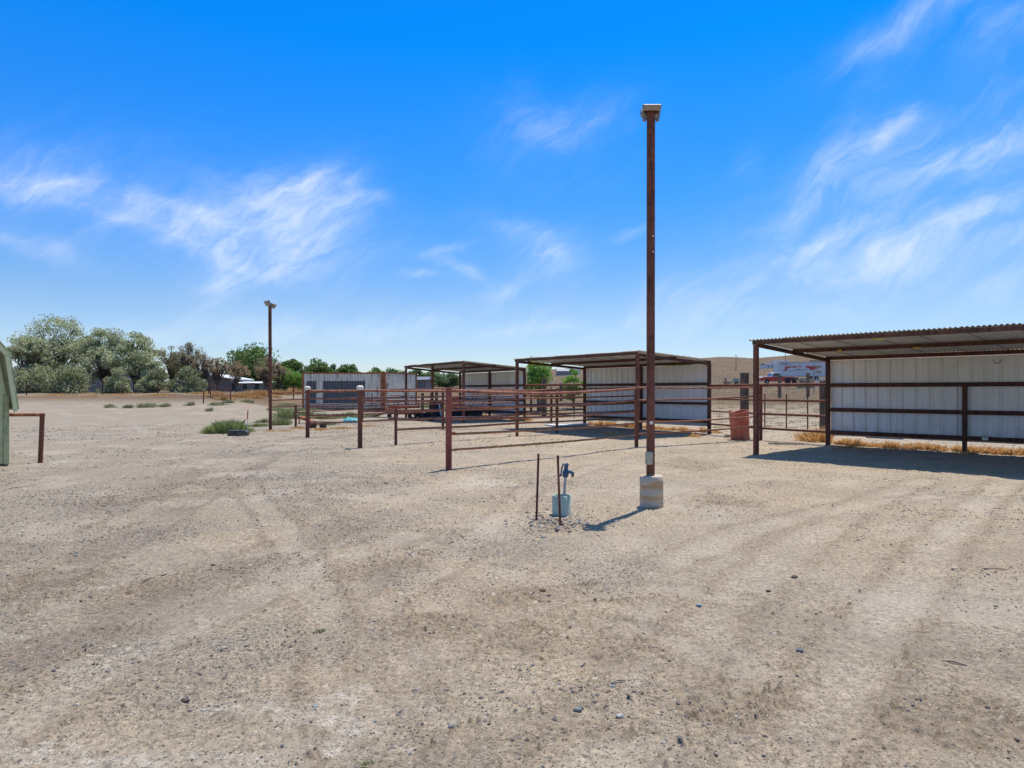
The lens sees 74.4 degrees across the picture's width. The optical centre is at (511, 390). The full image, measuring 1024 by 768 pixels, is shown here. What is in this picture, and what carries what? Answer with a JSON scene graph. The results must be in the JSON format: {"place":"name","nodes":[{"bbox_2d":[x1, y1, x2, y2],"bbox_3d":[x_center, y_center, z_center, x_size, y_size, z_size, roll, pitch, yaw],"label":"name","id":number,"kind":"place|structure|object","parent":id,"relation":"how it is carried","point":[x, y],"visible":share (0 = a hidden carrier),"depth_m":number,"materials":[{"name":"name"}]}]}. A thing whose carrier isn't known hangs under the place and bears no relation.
{"place":"outdoors","nodes":[
{"label":"outdoors","id":0,"kind":"place"},
{"bbox_2d":[24,387,301,399],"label":"dry grass","id":1,"kind":"structure","parent":0,"point":[252,394],"depth_m":62.44,"materials":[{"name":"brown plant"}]},
{"bbox_2d":[429,402,441,416],"bbox_3d":[-4.180,1.003,37.371,0.700,0.872,0.530,0,0,6],"label":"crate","id":2,"kind":"object","parent":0,"point":[436,406],"visible":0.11,"depth_m":37.11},
{"bbox_2d":[0,349,1023,767],"bbox_3d":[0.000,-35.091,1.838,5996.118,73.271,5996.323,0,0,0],"label":"ground","id":3,"kind":"structure","parent":0,"point":[884,623],"depth_m":4.90,"materials":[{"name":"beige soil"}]},
{"bbox_2d":[0,341,18,465],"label":"garden shed","id":4,"kind":"structure","parent":3,"relation":"on","point":[8,397],"depth_m":13.54,"materials":[{"name":"green metal"}]},
{"bbox_2d":[9,413,44,462],"bbox_3d":[-10.630,1.133,14.180,1.647,1.338,0.092,0,0,1],"label":"hitching rail","id":5,"kind":"object","parent":3,"relation":"on","point":[41,435],"visible":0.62,"depth_m":14.13,"materials":[{"name":"brown metal"}]},
{"bbox_2d":[7,339,54,379],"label":"tree","id":6,"kind":"object","parent":3,"relation":"on","point":[31,351],"visible":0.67,"depth_m":75.22,"materials":[{"name":"green plant"}]},
{"bbox_2d":[14,365,55,392],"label":"shrub","id":7,"kind":"object","parent":3,"relation":"on","point":[35,378],"visible":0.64,"depth_m":70.20,"materials":[{"name":"green plant"}]},
{"bbox_2d":[7,313,102,379],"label":"tree","id":8,"kind":"object","parent":3,"relation":"on","point":[60,351],"visible":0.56,"depth_m":79.18,"materials":[{"name":"green plant"}]},
{"bbox_2d":[33,362,91,393],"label":"shrub","id":9,"kind":"object","parent":3,"relation":"on","point":[70,373],"visible":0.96,"depth_m":70.02,"materials":[{"name":"green plant"}]},
{"bbox_2d":[76,327,131,383],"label":"tree","id":10,"kind":"object","parent":3,"relation":"on","point":[96,349],"visible":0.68,"depth_m":78.01,"materials":[{"name":"green plant"}]},
{"bbox_2d":[102,403,119,407],"bbox_3d":[-27.492,0.968,46.191,1.116,0.367,1.078,0,0,-36],"label":"weed clump","id":11,"kind":"object","parent":3,"relation":"on","point":[109,406],"visible":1,"depth_m":46.00,"materials":[{"name":"green plant"}]},
{"bbox_2d":[95,367,133,393],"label":"shrub","id":12,"kind":"object","parent":3,"relation":"on","point":[124,385],"visible":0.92,"depth_m":70.27,"materials":[{"name":"green plant"}]},
{"bbox_2d":[16,380,214,394],"bbox_3d":[-39.001,-0.211,63.750,26.007,1.620,0.100,0,0,1],"label":"wire fence","id":13,"kind":"object","parent":3,"relation":"on","point":[109,384],"visible":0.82,"depth_m":63.73,"materials":[{"name":"brown metal"}]},
{"bbox_2d":[86,368,147,391],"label":"house","id":14,"kind":"structure","parent":3,"relation":"on","point":[94,385],"depth_m":88.50,"materials":[{"name":"grey"}]},
{"bbox_2d":[100,331,166,391],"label":"tree","id":15,"kind":"object","parent":3,"relation":"on","point":[135,361],"visible":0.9,"depth_m":74.82,"materials":[{"name":"green plant"}]},
{"bbox_2d":[134,402,158,407],"bbox_3d":[-25.170,0.935,46.599,1.782,0.455,1.638,0,0,0],"label":"weed clump","id":16,"kind":"object","parent":3,"relation":"on","point":[146,405],"visible":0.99,"depth_m":46.31,"materials":[{"name":"green plant"}]},
{"bbox_2d":[134,367,168,392],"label":"shrub","id":17,"kind":"object","parent":3,"relation":"on","point":[151,378],"visible":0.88,"depth_m":70.52,"materials":[{"name":"green plant"}]},
{"bbox_2d":[140,361,169,382],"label":"tree","id":18,"kind":"object","parent":3,"relation":"on","point":[152,364],"visible":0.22,"depth_m":73.89,"materials":[{"name":"green plant"}]},
{"bbox_2d":[158,402,171,406],"bbox_3d":[-24.335,0.943,47.206,1.440,0.382,1.283,0,0,0],"label":"weed clump","id":19,"kind":"object","parent":3,"relation":"on","point":[165,405],"visible":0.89,"depth_m":46.98,"materials":[{"name":"green plant"}]},
{"bbox_2d":[158,346,189,391],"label":"tree","id":20,"kind":"object","parent":3,"relation":"on","point":[169,370],"visible":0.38,"depth_m":77.48,"materials":[{"name":"grey plant"}]},
{"bbox_2d":[164,365,207,392],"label":"shrub","id":21,"kind":"object","parent":3,"relation":"on","point":[195,383],"visible":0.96,"depth_m":70.42,"materials":[{"name":"green plant"}]},
{"bbox_2d":[163,342,209,380],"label":"tree","id":22,"kind":"object","parent":3,"relation":"on","point":[185,358],"visible":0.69,"depth_m":76.28,"materials":[{"name":"green plant"}]},
{"bbox_2d":[183,402,195,405],"bbox_3d":[-23.026,0.892,48.299,1.045,0.336,0.693,0,0,0],"label":"weed clump","id":23,"kind":"object","parent":3,"relation":"on","point":[190,404],"visible":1,"depth_m":48.21,"materials":[{"name":"green plant"}]},
{"bbox_2d":[189,352,216,391],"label":"tree","id":24,"kind":"object","parent":3,"relation":"on","point":[205,371],"visible":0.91,"depth_m":73.70,"materials":[{"name":"brown plant"}]},
{"bbox_2d":[206,402,230,405],"bbox_3d":[-21.342,0.884,48.877,1.788,0.349,1.393,0,0,0],"label":"weed clump","id":25,"kind":"object","parent":3,"relation":"on","point":[216,404],"visible":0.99,"depth_m":48.54,"materials":[{"name":"green plant"}]},
{"bbox_2d":[207,358,233,390],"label":"tree","id":26,"kind":"object","parent":3,"relation":"on","point":[216,374],"visible":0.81,"depth_m":75.84,"materials":[{"name":"brown plant"}]},
{"bbox_2d":[210,382,230,398],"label":"pipe gate","id":27,"kind":"structure","parent":3,"relation":"on","point":[221,391],"depth_m":56.54,"materials":[{"name":"brown metal"}]},
{"bbox_2d":[221,399,235,402],"bbox_3d":[-21.618,0.746,51.188,1.145,0.367,0.917,0,0,0],"label":"weed clump","id":28,"kind":"object","parent":3,"relation":"on","point":[228,401],"visible":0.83,"depth_m":51.15,"materials":[{"name":"green plant"}]},
{"bbox_2d":[198,417,259,433],"bbox_3d":[-10.113,1.217,24.033,1.988,0.585,1.644,0,0,0],"label":"weed clump","id":29,"kind":"object","parent":3,"relation":"on","point":[220,427],"visible":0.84,"depth_m":23.79,"materials":[{"name":"green plant"}]},
{"bbox_2d":[205,374,253,391],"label":"house","id":30,"kind":"structure","parent":3,"relation":"on","point":[226,382],"depth_m":86.00,"materials":[{"name":"grey"}]},
{"bbox_2d":[223,359,250,391],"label":"tree","id":31,"kind":"object","parent":3,"relation":"on","point":[239,374],"visible":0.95,"depth_m":79.86,"materials":[{"name":"brown plant"}]},
{"bbox_2d":[227,430,249,435],"bbox_3d":[-9.162,1.408,22.629,0.690,0.180,0.332,0,0,-14],"label":"black box","id":32,"kind":"object","parent":3,"relation":"on","point":[238,432],"visible":1,"depth_m":22.50,"materials":[{"name":"plastic"}]},
{"bbox_2d":[239,399,255,403],"bbox_3d":[-21.376,0.815,54.684,1.261,0.464,1.524,0,0,43],"label":"weed clump","id":33,"kind":"object","parent":3,"relation":"on","point":[249,401],"visible":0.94,"depth_m":54.48,"materials":[{"name":"green plant"}]},
{"bbox_2d":[213,342,285,380],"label":"tree","id":34,"kind":"object","parent":3,"relation":"on","point":[251,357],"visible":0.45,"depth_m":102.00,"materials":[{"name":"green plant"}]},
{"bbox_2d":[233,381,290,391],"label":"house","id":35,"kind":"structure","parent":3,"relation":"on","point":[242,386],"depth_m":87.00,"materials":[{"name":"grey"}]},
{"bbox_2d":[242,383,247,390],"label":"window","id":36,"kind":"structure","parent":35,"relation":"in","point":[244,385],"depth_m":86.93,"materials":[{"name":"grey glass"}]},
{"bbox_2d":[254,383,259,390],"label":"window","id":37,"kind":"structure","parent":35,"relation":"in","point":[256,385],"depth_m":86.93,"materials":[{"name":"grey glass"}]},
{"bbox_2d":[252,357,278,391],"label":"tree","id":38,"kind":"object","parent":3,"relation":"on","point":[264,377],"visible":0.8,"depth_m":81.81,"materials":[{"name":"brown plant"}]},
{"bbox_2d":[236,381,295,398],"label":"wire fence","id":39,"kind":"object","parent":3,"relation":"on","point":[268,389],"visible":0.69,"depth_m":62.63,"materials":[{"name":"brown metal"}]},
{"bbox_2d":[264,300,275,429],"bbox_3d":[-9.147,-0.828,25.601,0.260,5.193,0.449,0,0,40],"label":"light pole","id":40,"kind":"object","parent":3,"relation":"on","point":[269,304],"visible":0.95,"depth_m":25.55,"materials":[{"name":"metal"}]},
{"bbox_2d":[272,362,290,390],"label":"tree","id":41,"kind":"object","parent":3,"relation":"on","point":[282,372],"visible":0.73,"depth_m":85.74,"materials":[{"name":"brown plant"}]},
{"bbox_2d":[267,368,301,390],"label":"tree","id":42,"kind":"object","parent":3,"relation":"on","point":[294,379],"visible":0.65,"depth_m":86.91,"materials":[{"name":"green plant"}]},
{"bbox_2d":[279,359,303,388],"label":"tree","id":43,"kind":"object","parent":3,"relation":"on","point":[294,364],"visible":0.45,"depth_m":108.58,"materials":[{"name":"green plant"}]},
{"bbox_2d":[298,416,323,423],"bbox_3d":[-8.840,1.278,29.860,1.114,0.343,0.500,0,0,0],"label":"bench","id":44,"kind":"object","parent":3,"relation":"on","point":[305,419],"visible":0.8,"depth_m":29.70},
{"bbox_2d":[303,358,334,372],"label":"tree","id":45,"kind":"object","parent":3,"relation":"on","point":[315,366],"visible":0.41,"depth_m":107.39,"materials":[{"name":"green plant"}]},
{"bbox_2d":[248,402,428,426],"bbox_3d":[-13.454,1.134,43.282,15.898,0.730,31.390,0,0,0],"label":"weed patch","id":46,"kind":"object","parent":3,"relation":"on","point":[283,416],"visible":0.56,"depth_m":34.50,"materials":[{"name":"green plant"}]},
{"bbox_2d":[272,392,405,426],"bbox_3d":[-7.458,0.823,31.150,0.099,1.756,11.610,0,0,17],"label":"pipe fence","id":47,"kind":"object","parent":3,"relation":"on","point":[296,412],"visible":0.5,"depth_m":28.78,"materials":[{"name":"brown metal"}]},
{"bbox_2d":[302,372,386,409],"bbox_3d":[-12.820,0.029,52.220,6.070,2.860,2.450,0,0,0],"label":"shipping container","id":48,"kind":"object","parent":3,"relation":"on","point":[333,381],"visible":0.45,"depth_m":51.04,"materials":[{"name":"metal"}]},
{"bbox_2d":[336,363,360,372],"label":"tree","id":49,"kind":"object","parent":3,"relation":"on","point":[347,368],"visible":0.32,"depth_m":105.48,"materials":[{"name":"green plant"}]},
{"bbox_2d":[343,417,357,422],"bbox_3d":[-7.259,1.303,30.529,0.840,0.309,0.600,0,0,0],"label":"tarp bundle","id":50,"kind":"object","parent":3,"relation":"on","point":[350,419],"visible":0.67,"depth_m":30.35,"materials":[{"name":"teal plastic"}]},
{"bbox_2d":[358,759,376,767],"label":"weed clump","id":51,"kind":"object","parent":3,"relation":"on","point":[366,763],"visible":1,"depth_m":2.71,"materials":[{"name":"green plant"}]},
{"bbox_2d":[369,367,384,371],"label":"tree","id":52,"kind":"object","parent":3,"relation":"on","point":[374,369],"visible":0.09,"depth_m":149.87,"materials":[{"name":"green plant"}]},
{"bbox_2d":[358,372,416,409],"bbox_3d":[-9.818,0.021,53.646,2.450,2.900,4.610,0,0,24],"label":"shipping container","id":53,"kind":"object","parent":3,"relation":"on","point":[391,380],"visible":0.35,"depth_m":52.68,"materials":[{"name":"metal"}]},
{"bbox_2d":[385,367,404,372],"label":"tree","id":54,"kind":"object","parent":3,"relation":"on","point":[392,370],"visible":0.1,"depth_m":153.21,"materials":[{"name":"green plant"}]},
{"bbox_2d":[372,402,419,420],"bbox_3d":[-5.703,0.957,33.556,2.325,1.025,1.064,0,0,0],"label":"farm implement","id":55,"kind":"object","parent":3,"relation":"on","point":[408,414],"visible":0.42,"depth_m":33.08,"materials":[{"name":"brown metal"}]},
{"bbox_2d":[305,386,515,437],"bbox_3d":[-3.458,0.780,24.208,8.691,1.865,1.137,0,0,-40],"label":"pipe fence","id":56,"kind":"object","parent":3,"relation":"on","point":[308,398],"visible":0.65,"depth_m":23.05,"materials":[{"name":"brown metal"}]},
{"bbox_2d":[407,370,426,376],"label":"tree","id":57,"kind":"object","parent":3,"relation":"on","point":[418,373],"visible":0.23,"depth_m":157.66,"materials":[{"name":"green plant"}]},
{"bbox_2d":[414,412,423,420],"bbox_3d":[-4.499,1.191,32.656,0.520,0.527,0.244,0,0,17],"label":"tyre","id":58,"kind":"object","parent":3,"relation":"on","point":[420,413],"visible":0.62,"depth_m":32.59,"materials":[{"name":"black rubber"}]},
{"bbox_2d":[417,377,430,387],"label":"house","id":59,"kind":"structure","parent":3,"relation":"on","point":[423,382],"depth_m":97.00,"materials":[{"name":"grey"}]},
{"bbox_2d":[389,388,458,396],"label":"pipe fence","id":60,"kind":"object","parent":3,"relation":"on","point":[416,389],"visible":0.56,"depth_m":44.49,"materials":[{"name":"brown metal"}]},
{"bbox_2d":[425,412,436,420],"bbox_3d":[-3.922,1.152,32.680,0.600,0.606,0.254,0,0,16],"label":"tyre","id":61,"kind":"object","parent":3,"relation":"on","point":[427,414],"visible":0.52,"depth_m":32.62,"materials":[{"name":"black rubber"}]},
{"bbox_2d":[425,371,448,384],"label":"tree","id":62,"kind":"object","parent":3,"relation":"on","point":[437,377],"visible":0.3,"depth_m":162.14,"materials":[{"name":"green plant"}]},
{"bbox_2d":[436,373,461,386],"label":"tree","id":63,"kind":"object","parent":3,"relation":"on","point":[454,378],"visible":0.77,"depth_m":165.28,"materials":[{"name":"green plant"}]},
{"bbox_2d":[448,722,458,728],"bbox_3d":[-0.262,1.495,3.015,0.048,0.023,0.035,0,0,0],"label":"stone","id":64,"kind":"object","parent":3,"relation":"on","point":[452,725],"visible":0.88,"depth_m":3.01,"materials":[{"name":"grey stone"}]},
{"bbox_2d":[445,407,461,416],"bbox_3d":[-2.941,1.123,34.832,1.000,0.642,0.730,0,0,-6],"label":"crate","id":65,"kind":"object","parent":3,"relation":"on","point":[456,413],"visible":0.2,"depth_m":34.49,"materials":[{"name":"blue plastic"}]},
{"bbox_2d":[404,361,525,422],"bbox_3d":[-2.599,0.228,34.517,3.550,3.241,7.260,0,0,-31],"label":"horse shelter","id":66,"kind":"object","parent":3,"relation":"on","point":[492,377],"visible":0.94,"depth_m":34.52,"materials":[{"name":"brown metal"}]},
{"bbox_2d":[465,410,481,415],"bbox_3d":[-2.090,1.166,35.267,1.000,0.542,0.630,0,0,-9],"label":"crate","id":67,"kind":"object","parent":3,"relation":"on","point":[471,412],"visible":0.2,"depth_m":34.98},
{"bbox_2d":[356,385,633,447],"bbox_3d":[0.165,0.787,22.041,12.455,1.909,0.940,0,0,-45],"label":"pipe fence","id":68,"kind":"object","parent":3,"relation":"on","point":[360,388],"visible":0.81,"depth_m":20.53,"materials":[{"name":"brown metal"}]},
{"bbox_2d":[535,453,539,520],"bbox_3d":[0.291,1.188,7.816,0.062,0.926,0.030,0,0,-34],"label":"steel stake","id":69,"kind":"object","parent":3,"relation":"on","point":[537,489],"visible":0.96,"depth_m":7.81,"materials":[{"name":"brown metal"}]},
{"bbox_2d":[526,361,552,409],"bbox_3d":[1.660,-0.218,41.083,1.763,3.421,1.996,0,0,-44],"label":"tree","id":70,"kind":"object","parent":3,"relation":"on","point":[536,374],"visible":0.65,"depth_m":40.84,"materials":[{"name":"green plant"}]},
{"bbox_2d":[446,387,637,469],"bbox_3d":[1.079,0.823,15.320,0.194,1.853,6.913,0,0,41],"label":"pipe fence","id":71,"kind":"object","parent":3,"relation":"on","point":[449,419],"visible":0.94,"depth_m":14.39,"materials":[{"name":"brown metal"}]},
{"bbox_2d":[541,379,546,415],"bbox_3d":[1.754,0.505,37.000,0.260,2.350,0.221,0,0,-9],"label":"wooden post","id":72,"kind":"object","parent":3,"relation":"on","point":[543,381],"visible":0.56,"depth_m":36.89,"materials":[{"name":"brown wood"}]},
{"bbox_2d":[525,384,582,420],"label":"pipe fence","id":73,"kind":"object","parent":3,"relation":"on","point":[551,408],"visible":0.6,"depth_m":30.50,"materials":[{"name":"brown metal"}]},
{"bbox_2d":[557,455,560,525],"bbox_3d":[0.525,1.183,7.478,0.063,0.936,0.030,0,0,32],"label":"steel stake","id":74,"kind":"object","parent":3,"relation":"on","point":[558,481],"visible":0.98,"depth_m":7.47,"materials":[{"name":"brown metal"}]},
{"bbox_2d":[552,494,570,516],"bbox_3d":[0.595,1.405,8.106,0.227,0.311,0.227,0,0,0],"label":"pipe collar","id":75,"kind":"object","parent":3,"relation":"on","point":[566,505],"visible":0.72,"depth_m":8.01,"materials":[{"name":"blue plastic"}]},
{"bbox_2d":[556,369,571,375],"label":"house","id":76,"kind":"structure","parent":3,"relation":"on","point":[560,372],"depth_m":514.00,"materials":[{"name":"grey"}]},
{"bbox_2d":[544,423,588,425],"bbox_3d":[2.358,1.404,28.480,1.720,0.081,1.228,0,0,-14],"label":"flat sheet","id":77,"kind":"object","parent":3,"relation":"on","point":[577,424],"visible":1,"depth_m":28.12,"materials":[{"name":"white paint"}]},
{"bbox_2d":[560,463,574,495],"bbox_3d":[0.661,1.191,8.117,0.183,0.660,0.077,0,0,0],"label":"yard hydrant","id":78,"kind":"object","parent":3,"relation":"on","point":[566,472],"visible":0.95,"depth_m":8.10,"materials":[{"name":"blue metal"}]},
{"bbox_2d":[562,369,586,408],"bbox_3d":[4.253,-0.079,45.948,1.808,2.968,1.465,0,0,-27],"label":"tree","id":79,"kind":"object","parent":3,"relation":"on","point":[570,378],"visible":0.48,"depth_m":45.71,"materials":[{"name":"green plant"}]},
{"bbox_2d":[515,350,713,437],"bbox_3d":[3.525,0.293,25.042,3.832,3.156,6.710,0,0,-36],"label":"horse shelter","id":80,"kind":"object","parent":3,"relation":"on","point":[686,373],"visible":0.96,"depth_m":25.15,"materials":[{"name":"white metal"}]},
{"bbox_2d":[519,390,583,416],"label":"pipe fence","id":81,"kind":"object","parent":80,"relation":"attached to","point":[551,403],"visible":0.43,"depth_m":27.46,"materials":[{"name":"brown metal"}]},
{"bbox_2d":[262,414,1023,455],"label":"dry grass","id":82,"kind":"structure","parent":3,"relation":"on","point":[851,443],"depth_m":18.36,"materials":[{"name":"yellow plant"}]},
{"bbox_2d":[554,394,737,423],"bbox_3d":[5.474,0.848,32.151,0.050,1.567,12.392,0,0,-37],"label":"wire fence","id":83,"kind":"object","parent":3,"relation":"on","point":[580,408],"visible":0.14,"depth_m":35.01,"materials":[{"name":"brown metal"}]},
{"bbox_2d":[640,104,662,508],"bbox_3d":[1.812,-1.079,8.787,0.304,5.319,0.338,0,0,0],"label":"light pole","id":84,"kind":"object","parent":3,"relation":"on","point":[651,489],"visible":0.96,"depth_m":8.72,"materials":[{"name":"metal"}]},
{"bbox_2d":[328,490,997,742],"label":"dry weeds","id":85,"kind":"object","parent":3,"relation":"on","point":[805,620],"visible":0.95,"depth_m":4.26,"materials":[{"name":"beige plant"}]},
{"bbox_2d":[638,386,762,439],"bbox_3d":[5.478,0.803,19.325,5.207,1.894,0.100,0,0,-33],"label":"pipe fence","id":86,"kind":"object","parent":3,"relation":"on","point":[760,412],"visible":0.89,"depth_m":19.46,"materials":[{"name":"brown metal"}]},
{"bbox_2d":[458,355,957,395],"bbox_3d":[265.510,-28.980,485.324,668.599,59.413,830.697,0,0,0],"label":"scrub","id":87,"kind":"object","parent":3,"relation":"on","point":[717,377],"visible":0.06,"depth_m":285.94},
{"bbox_2d":[709,384,759,427],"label":"pipe fence","id":88,"kind":"object","parent":3,"relation":"on","point":[730,385],"visible":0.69,"depth_m":22.33,"materials":[{"name":"brown metal"}]},
{"bbox_2d":[729,409,751,439],"bbox_3d":[6.985,1.056,20.718,0.671,0.974,0.607,0,0,0],"label":"barrel","id":89,"kind":"object","parent":3,"relation":"on","point":[740,434],"visible":0.88,"depth_m":20.50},
{"bbox_2d":[740,373,748,409],"bbox_3d":[9.300,0.514,27.000,0.270,2.480,0.230,0,0,-9],"label":"wooden post","id":90,"kind":"object","parent":3,"relation":"on","point":[744,378],"visible":0.56,"depth_m":26.89,"materials":[{"name":"brown wood"}]},
{"bbox_2d":[760,363,772,368],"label":"house","id":91,"kind":"structure","parent":3,"relation":"on","point":[766,365],"depth_m":475.26,"materials":[{"name":"white paint"}]},
{"bbox_2d":[759,372,793,382],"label":"pickup truck","id":92,"kind":"object","parent":3,"relation":"on","point":[771,377],"visible":0.56,"depth_m":108.02,"materials":[{"name":"red paint"}]},
{"bbox_2d":[778,375,780,397],"bbox_3d":[23.778,-0.332,60.000,0.240,2.100,0.220,0,0,0],"label":"wooden post","id":93,"kind":"object","parent":3,"relation":"on","point":[779,388],"visible":0.56,"depth_m":59.89,"materials":[{"name":"brown wood"}]},
{"bbox_2d":[768,360,790,363],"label":"house","id":94,"kind":"structure","parent":3,"relation":"on","point":[773,361],"depth_m":487.03,"materials":[{"name":"white"}]},
{"bbox_2d":[749,394,818,428],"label":"wire fence","id":95,"kind":"object","parent":3,"relation":"on","point":[782,408],"visible":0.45,"depth_m":25.82,"materials":[{"name":"brown metal"}]},
{"bbox_2d":[768,443,803,444],"bbox_3d":[7.657,1.470,18.851,0.933,0.040,0.060,0,0,12],"label":"plank","id":96,"kind":"object","parent":3,"relation":"on","point":[789,443],"visible":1,"depth_m":18.79,"materials":[{"name":"grey wood"}]},
{"bbox_2d":[760,383,824,432],"bbox_3d":[8.205,0.473,19.725,0.095,1.406,2.264,0,0,-31],"label":"pipe fence","id":97,"kind":"object","parent":3,"relation":"on","point":[790,400],"visible":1,"depth_m":19.73,"materials":[{"name":"brown metal"}]},
{"bbox_2d":[784,378,805,387],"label":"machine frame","id":98,"kind":"object","parent":3,"relation":"on","point":[787,380],"visible":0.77,"depth_m":79.80,"materials":[{"name":"brown metal"}]},
{"bbox_2d":[773,362,824,379],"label":"box trailer","id":99,"kind":"object","parent":3,"relation":"on","point":[815,370],"visible":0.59,"depth_m":135.00,"materials":[{"name":"white paint"}]},
{"bbox_2d":[798,378,813,387],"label":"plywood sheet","id":100,"kind":"object","parent":3,"relation":"on","point":[804,380],"visible":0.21,"depth_m":80.00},
{"bbox_2d":[806,373,809,396],"bbox_3d":[26.311,-0.500,60.000,0.240,2.200,0.220,0,0,0],"label":"wooden post","id":101,"kind":"object","parent":3,"relation":"on","point":[808,381],"visible":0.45,"depth_m":59.89,"materials":[{"name":"brown wood"}]},
{"bbox_2d":[819,381,824,429],"bbox_3d":[11.278,0.706,24.400,0.240,2.150,0.204,0,0,-9],"label":"wooden post","id":102,"kind":"object","parent":3,"relation":"on","point":[821,405],"visible":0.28,"depth_m":24.29,"materials":[{"name":"brown wood"}]},
{"bbox_2d":[748,323,1023,454],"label":"horse shelter","id":103,"kind":"object","parent":3,"relation":"on","point":[965,398],"visible":0.94,"depth_m":16.56,"materials":[{"name":"white metal"}]},
{"bbox_2d":[941,659,966,665],"bbox_3d":[2.452,1.502,3.745,0.121,0.018,0.016,0,0,34],"label":"stick","id":104,"kind":"object","parent":3,"relation":"on","point":[954,661],"visible":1,"depth_m":3.74,"materials":[{"name":"grey wood"}]},
{"bbox_2d":[982,567,1008,569],"bbox_3d":[4.062,1.491,5.680,0.201,0.018,0.017,0,0,11],"label":"stick","id":105,"kind":"object","parent":3,"relation":"on","point":[993,568],"visible":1,"depth_m":5.68,"materials":[{"name":"beige wood"}]},
{"bbox_2d":[0,0,1023,382],"label":"sky","id":106,"kind":"structure","parent":0,"point":[406,182],"materials":[{"name":"blue"}]},
{"bbox_2d":[526,392,818,427],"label":"field grass","id":107,"kind":"structure","parent":0,"point":[782,395],"depth_m":40.71,"materials":[{"name":"beige plant"}]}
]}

